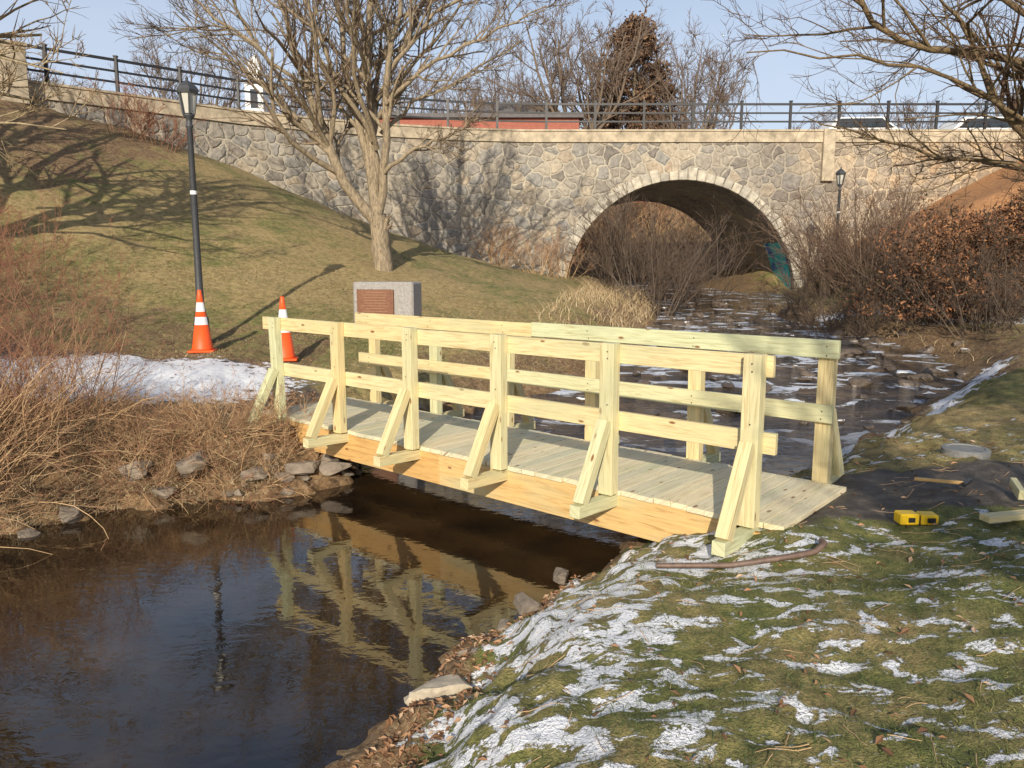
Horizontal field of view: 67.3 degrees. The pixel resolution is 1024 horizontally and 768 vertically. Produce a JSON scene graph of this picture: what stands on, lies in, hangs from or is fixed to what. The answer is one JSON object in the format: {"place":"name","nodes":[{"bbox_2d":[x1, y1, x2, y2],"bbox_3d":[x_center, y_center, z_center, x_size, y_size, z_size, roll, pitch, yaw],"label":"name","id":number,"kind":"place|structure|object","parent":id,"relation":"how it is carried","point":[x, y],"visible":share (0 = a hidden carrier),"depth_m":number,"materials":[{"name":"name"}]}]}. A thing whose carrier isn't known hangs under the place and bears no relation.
{"place":"outdoors","nodes":[
{"label":"outdoors","id":0,"kind":"place"},
{"bbox_2d":[0,373,310,534],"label":"dry bank grass","id":1,"kind":"structure","parent":0,"point":[94,436],"depth_m":7.76,"materials":[{"name":"brown plant"}]},
{"bbox_2d":[0,281,963,767],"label":"stream water","id":2,"kind":"structure","parent":0,"point":[318,629],"depth_m":5.51,"materials":[{"name":"brown liquid"}]},
{"bbox_2d":[0,100,1023,767],"bbox_3d":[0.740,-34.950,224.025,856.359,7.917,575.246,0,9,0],"label":"ground","id":3,"kind":"structure","parent":0,"point":[96,170],"depth_m":5.95,"materials":[{"name":"green plant"}]},
{"bbox_2d":[0,187,79,283],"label":"red twig shrub","id":4,"kind":"object","parent":3,"relation":"on","point":[24,268],"visible":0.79,"depth_m":14.66,"materials":[{"name":"brown plant"}]},
{"bbox_2d":[0,0,105,186],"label":"bare lawn tree","id":5,"kind":"object","parent":3,"relation":"on","point":[11,35],"visible":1,"depth_m":12.66,"materials":[{"name":"brown plant"}]},
{"bbox_2d":[27,50,92,87],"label":"distant bare tree","id":6,"kind":"object","parent":3,"relation":"on","point":[56,80],"visible":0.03,"depth_m":57.80,"materials":[{"name":"brown plant"}]},
{"bbox_2d":[0,191,141,368],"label":"red twig shrub","id":7,"kind":"object","parent":3,"relation":"on","point":[17,286],"visible":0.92,"depth_m":12.10,"materials":[{"name":"brown plant"}]},
{"bbox_2d":[0,261,172,443],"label":"red twig shrub","id":8,"kind":"object","parent":3,"relation":"on","point":[47,356],"visible":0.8,"depth_m":7.95,"materials":[{"name":"brown plant"}]},
{"bbox_2d":[0,299,177,553],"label":"tan brush","id":9,"kind":"object","parent":3,"relation":"on","point":[14,411],"visible":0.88,"depth_m":7.37,"materials":[{"name":"brown plant"}]},
{"bbox_2d":[81,73,210,152],"bbox_3d":[-10.922,-8.049,22.789,3.488,2.320,2.840,-2,9,-15],"label":"slope shrub","id":10,"kind":"object","parent":3,"relation":"on","point":[150,123],"visible":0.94,"depth_m":22.83,"materials":[{"name":"brown plant"}]},
{"bbox_2d":[0,363,318,516],"bbox_3d":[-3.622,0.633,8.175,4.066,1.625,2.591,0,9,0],"label":"tan brush","id":11,"kind":"object","parent":3,"relation":"on","point":[166,411],"visible":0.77,"depth_m":7.98,"materials":[{"name":"brown plant"}]},
{"bbox_2d":[108,25,261,107],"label":"distant bare tree","id":12,"kind":"object","parent":3,"relation":"on","point":[158,72],"visible":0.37,"depth_m":56.25,"materials":[{"name":"plant"}]},
{"bbox_2d":[176,76,212,343],"bbox_3d":[-5.250,-2.813,12.723,0.370,4.370,0.340,0,9,0],"label":"street lamp","id":13,"kind":"object","parent":3,"relation":"on","point":[187,91],"visible":0.81,"depth_m":12.58,"materials":[{"name":"metal"}]},
{"bbox_2d":[187,290,217,352],"bbox_3d":[-4.930,-0.999,12.188,0.392,0.980,0.392,-2,9,-11],"label":"traffic cone","id":14,"kind":"object","parent":3,"relation":"on","point":[202,341],"visible":0.98,"depth_m":12.11,"materials":[{"name":"orange plastic"}]},
{"bbox_2d":[242,49,268,111],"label":"white church steeple","id":15,"kind":"object","parent":3,"relation":"on","point":[249,96],"visible":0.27,"depth_m":85.18,"materials":[{"name":"white paint"}]},
{"bbox_2d":[278,296,298,360],"bbox_3d":[-3.450,-0.838,11.605,0.384,0.960,0.384,-2,9,-11],"label":"traffic cone","id":16,"kind":"object","parent":3,"relation":"on","point":[288,349],"visible":0.6,"depth_m":11.53,"materials":[{"name":"orange plastic"}]},
{"bbox_2d":[17,401,568,657],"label":"bank rocks","id":17,"kind":"object","parent":3,"relation":"on","point":[523,603],"visible":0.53,"depth_m":7.58,"materials":[{"name":"grey stone"}]},
{"bbox_2d":[254,70,352,118],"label":"distant bare tree","id":18,"kind":"object","parent":3,"relation":"on","point":[301,109],"visible":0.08,"depth_m":67.51,"materials":[{"name":"plant"}]},
{"bbox_2d":[0,217,615,407],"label":"lawn grass","id":19,"kind":"structure","parent":3,"relation":"on","point":[262,278],"depth_m":15.32,"materials":[{"name":"plant"}]},
{"bbox_2d":[107,0,581,271],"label":"bare shade tree","id":20,"kind":"object","parent":3,"relation":"on","point":[377,168],"visible":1,"depth_m":18.66,"materials":[{"name":"brown plant"}]},
{"bbox_2d":[289,38,414,119],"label":"distant bare tree","id":21,"kind":"object","parent":3,"relation":"on","point":[341,114],"visible":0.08,"depth_m":60.26,"materials":[{"name":"brown plant"}]},
{"bbox_2d":[353,281,421,328],"bbox_3d":[-2.254,-1.249,13.945,1.120,1.200,0.601,1,9,10],"label":"memorial stone","id":22,"kind":"object","parent":3,"relation":"on","point":[393,298],"visible":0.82,"depth_m":13.63,"materials":[{"name":"grey stone"}]},
{"bbox_2d":[374,47,494,112],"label":"distant bare tree","id":23,"kind":"object","parent":3,"relation":"on","point":[416,87],"visible":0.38,"depth_m":54.52,"materials":[{"name":"brown plant"}]},
{"bbox_2d":[404,674,472,705],"bbox_3d":[-0.383,1.624,4.019,0.358,0.189,0.218,0,9,0],"label":"pale boulder","id":24,"kind":"object","parent":3,"relation":"on","point":[448,686],"visible":0.61,"depth_m":3.94,"materials":[{"name":"beige stone"}]},
{"bbox_2d":[379,118,578,128],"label":"walls","id":25,"kind":"structure","parent":3,"relation":"on","point":[501,125],"depth_m":48.10,"materials":[{"name":"red brick"}]},
{"bbox_2d":[364,113,583,125],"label":"roof cornice","id":26,"kind":"structure","parent":25,"relation":"on","point":[500,115],"depth_m":47.79,"materials":[{"name":"grey"}]},
{"bbox_2d":[430,64,539,112],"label":"distant bare tree","id":27,"kind":"object","parent":3,"relation":"on","point":[503,96],"visible":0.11,"depth_m":70.86,"materials":[{"name":"brown plant"}]},
{"bbox_2d":[0,38,1023,290],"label":"stone arch bridge","id":28,"kind":"structure","parent":3,"relation":"on","point":[534,182],"depth_m":29.97,"materials":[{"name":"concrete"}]},
{"bbox_2d":[26,43,1023,128],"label":"parapet railing","id":29,"kind":"object","parent":28,"relation":"on","point":[116,60],"visible":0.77,"depth_m":29.82,"materials":[{"name":"black metal"}]},
{"bbox_2d":[764,243,790,287],"bbox_3d":[11.018,-4.642,32.016,0.563,2.405,2.100,0,9,0],"label":"graffiti mural","id":30,"kind":"object","parent":28,"relation":"attached to","point":[780,257],"visible":0.46,"depth_m":31.86,"materials":[{"name":"paint"}]},
{"bbox_2d":[819,117,899,128],"bbox_3d":[15.320,-10.667,33.254,4.440,1.449,1.750,0,9,0],"label":"white car","id":31,"kind":"object","parent":28,"relation":"on","point":[870,125],"visible":0.06,"depth_m":32.36,"materials":[{"name":"white paint"}]},
{"bbox_2d":[939,117,1011,128],"bbox_3d":[20.620,-10.667,33.254,4.440,1.449,1.750,0,9,0],"label":"white car","id":32,"kind":"object","parent":28,"relation":"on","point":[991,126],"visible":0.09,"depth_m":32.38,"materials":[{"name":"white paint"}]},
{"bbox_2d":[0,250,1023,767],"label":"leaf litter","id":33,"kind":"object","parent":3,"relation":"on","point":[462,700],"visible":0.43,"depth_m":4.18,"materials":[{"name":"brown plant"}]},
{"bbox_2d":[453,47,584,111],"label":"distant bare tree","id":34,"kind":"object","parent":3,"relation":"on","point":[529,91],"visible":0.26,"depth_m":61.18,"materials":[{"name":"brown plant"}]},
{"bbox_2d":[464,210,596,280],"bbox_3d":[0.710,-4.984,27.875,5.049,2.594,4.457,0,9,0],"label":"stream shrub","id":35,"kind":"object","parent":3,"relation":"on","point":[510,251],"visible":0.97,"depth_m":28.07,"materials":[{"name":"brown plant"}]},
{"bbox_2d":[248,312,846,557],"bbox_3d":[-0.185,0.229,7.372,6.204,1.582,2.193,7,11,41],"label":"wooden footbridge","id":36,"kind":"object","parent":3,"relation":"on","point":[598,476],"visible":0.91,"depth_m":6.36,"materials":[{"name":"beige wood"}]},
{"bbox_2d":[473,0,670,128],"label":"distant bare tree","id":37,"kind":"object","parent":3,"relation":"on","point":[562,78],"visible":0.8,"depth_m":54.16,"materials":[{"name":"brown plant"}]},
{"bbox_2d":[520,275,657,343],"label":"dry stream grass","id":38,"kind":"structure","parent":3,"relation":"on","point":[595,289],"depth_m":21.04,"materials":[{"name":"beige plant"}]},
{"bbox_2d":[531,0,680,128],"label":"distant bare tree","id":39,"kind":"object","parent":3,"relation":"on","point":[583,108],"visible":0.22,"depth_m":61.33,"materials":[{"name":"brown plant"}]},
{"bbox_2d":[602,202,633,255],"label":"distant bare tree","id":40,"kind":"object","parent":3,"relation":"on","point":[615,221],"depth_m":45.66,"materials":[{"name":"brown plant"}]},
{"bbox_2d":[590,9,690,128],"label":"brown conifer tree","id":41,"kind":"object","parent":3,"relation":"on","point":[629,26],"visible":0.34,"depth_m":57.26,"materials":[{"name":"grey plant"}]},
{"bbox_2d":[571,201,718,271],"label":"stream shrub","id":42,"kind":"object","parent":3,"relation":"on","point":[660,220],"visible":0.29,"depth_m":45.27,"materials":[{"name":"brown plant"}]},
{"bbox_2d":[604,106,695,232],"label":"distant bare tree","id":43,"kind":"object","parent":3,"relation":"on","point":[664,124],"visible":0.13,"depth_m":48.48,"materials":[{"name":"brown plant"}]},
{"bbox_2d":[551,176,790,318],"bbox_3d":[4.965,-4.364,25.756,8.725,4.861,7.662,-8,12,-42],"label":"stream shrub","id":44,"kind":"object","parent":3,"relation":"on","point":[658,283],"visible":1,"depth_m":24.48,"materials":[{"name":"brown plant"}]},
{"bbox_2d":[623,10,753,128],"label":"distant bare tree","id":45,"kind":"object","parent":3,"relation":"on","point":[695,88],"visible":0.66,"depth_m":55.79,"materials":[{"name":"plant"}]},
{"bbox_2d":[645,55,759,128],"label":"distant bare tree","id":46,"kind":"object","parent":3,"relation":"on","point":[725,107],"visible":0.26,"depth_m":67.91,"materials":[{"name":"brown plant"}]},
{"bbox_2d":[400,442,1023,767],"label":"fallen twigs","id":47,"kind":"object","parent":3,"relation":"on","point":[785,649],"visible":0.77,"depth_m":3.83,"materials":[{"name":"brown wood"}]},
{"bbox_2d":[656,538,827,567],"bbox_3d":[1.390,1.018,4.580,1.060,0.151,0.132,-1,9,-7],"label":"hose","id":48,"kind":"object","parent":3,"relation":"on","point":[820,546],"visible":1,"depth_m":4.56,"materials":[{"name":"rubber"}]},
{"bbox_2d":[570,300,971,428],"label":"stream rocks","id":49,"kind":"object","parent":3,"relation":"on","point":[930,373],"visible":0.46,"depth_m":15.28,"materials":[{"name":"grey stone"}]},
{"bbox_2d":[576,303,966,420],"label":"snow caps on rocks","id":50,"kind":"object","parent":49,"relation":"on","point":[899,371],"visible":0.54,"depth_m":13.66,"materials":[{"name":"white snow"}]},
{"bbox_2d":[791,107,844,128],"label":"distant bare tree","id":51,"kind":"object","parent":3,"relation":"on","point":[824,117],"visible":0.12,"depth_m":58.54,"materials":[{"name":"plant"}]},
{"bbox_2d":[833,167,845,282],"bbox_3d":[11.300,-5.452,26.685,0.370,4.070,0.340,0,9,0],"label":"street lamp","id":52,"kind":"object","parent":3,"relation":"on","point":[840,174],"visible":0.58,"depth_m":26.43,"materials":[{"name":"metal"}]},
{"bbox_2d":[739,259,941,341],"bbox_3d":[8.829,-2.176,21.061,3.844,2.669,7.339,0,9,0],"label":"stream shrub","id":53,"kind":"object","parent":3,"relation":"on","point":[810,324],"visible":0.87,"depth_m":20.00,"materials":[{"name":"brown plant"}]},
{"bbox_2d":[691,0,1023,255],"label":"overhanging tree","id":54,"kind":"object","parent":3,"relation":"on","point":[979,55],"visible":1,"depth_m":9.11,"materials":[{"name":"brown plant"}]},
{"bbox_2d":[738,161,997,311],"bbox_3d":[10.375,-4.564,23.375,6.639,4.677,9.843,2,9,12],"label":"stream shrub","id":55,"kind":"object","parent":3,"relation":"on","point":[849,255],"visible":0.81,"depth_m":23.22,"materials":[{"name":"brown plant"}]},
{"bbox_2d":[762,299,1009,368],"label":"dry stream grass","id":56,"kind":"structure","parent":3,"relation":"on","point":[896,327],"depth_m":18.37,"materials":[{"name":"brown plant"}]},
{"bbox_2d":[862,90,954,128],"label":"distant bare tree","id":57,"kind":"object","parent":3,"relation":"on","point":[917,125],"visible":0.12,"depth_m":62.27,"materials":[{"name":"brown plant"}]},
{"bbox_2d":[894,510,938,524],"bbox_3d":[2.677,0.887,5.080,0.254,0.078,0.120,0,9,0],"label":"yellow tool case","id":58,"kind":"object","parent":3,"relation":"on","point":[906,517],"visible":1,"depth_m":5.04,"materials":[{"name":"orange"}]},
{"bbox_2d":[810,242,1023,339],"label":"bank shrub","id":59,"kind":"object","parent":3,"relation":"on","point":[1007,300],"visible":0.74,"depth_m":16.81,"materials":[{"name":"brown plant"}]},
{"bbox_2d":[832,187,1023,324],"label":"leafy shrub","id":60,"kind":"object","parent":3,"relation":"on","point":[993,227],"visible":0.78,"depth_m":18.02,"materials":[{"name":"brown plant"}]},
{"bbox_2d":[914,477,971,486],"bbox_3d":[3.192,0.707,5.697,0.350,0.057,0.157,8,12,44],"label":"hammer","id":61,"kind":"object","parent":3,"relation":"on","point":[967,482],"visible":1,"depth_m":5.64,"materials":[{"name":"brown wood"}]},
{"bbox_2d":[940,443,990,459],"bbox_3d":[3.930,0.604,6.665,0.380,0.110,0.380,0,9,0],"label":"flat stone","id":62,"kind":"object","parent":3,"relation":"on","point":[958,450],"visible":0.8,"depth_m":6.58,"materials":[{"name":"grey stone"}]},
{"bbox_2d":[961,57,1020,116],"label":"distant bare tree","id":63,"kind":"object","parent":3,"relation":"on","point":[994,107],"visible":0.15,"depth_m":58.20,"materials":[{"name":"brown plant"}]},
{"bbox_2d":[979,477,1023,523],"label":"scrap lumber","id":64,"kind":"object","parent":3,"relation":"on","point":[1016,487],"visible":1,"depth_m":4.90,"materials":[{"name":"beige wood"}]},
{"bbox_2d":[0,0,1023,128],"label":"sky","id":65,"kind":"structure","parent":0,"point":[773,69],"materials":[{"name":"blue"}]},
{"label":"walls","id":66,"kind":"object","parent":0,"visible":0},
{"bbox_2d":[471,104,559,112],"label":"roof","id":67,"kind":"structure","parent":66,"relation":"on","point":[511,108],"depth_m":62.53,"materials":[{"name":"grey"}]}
]}

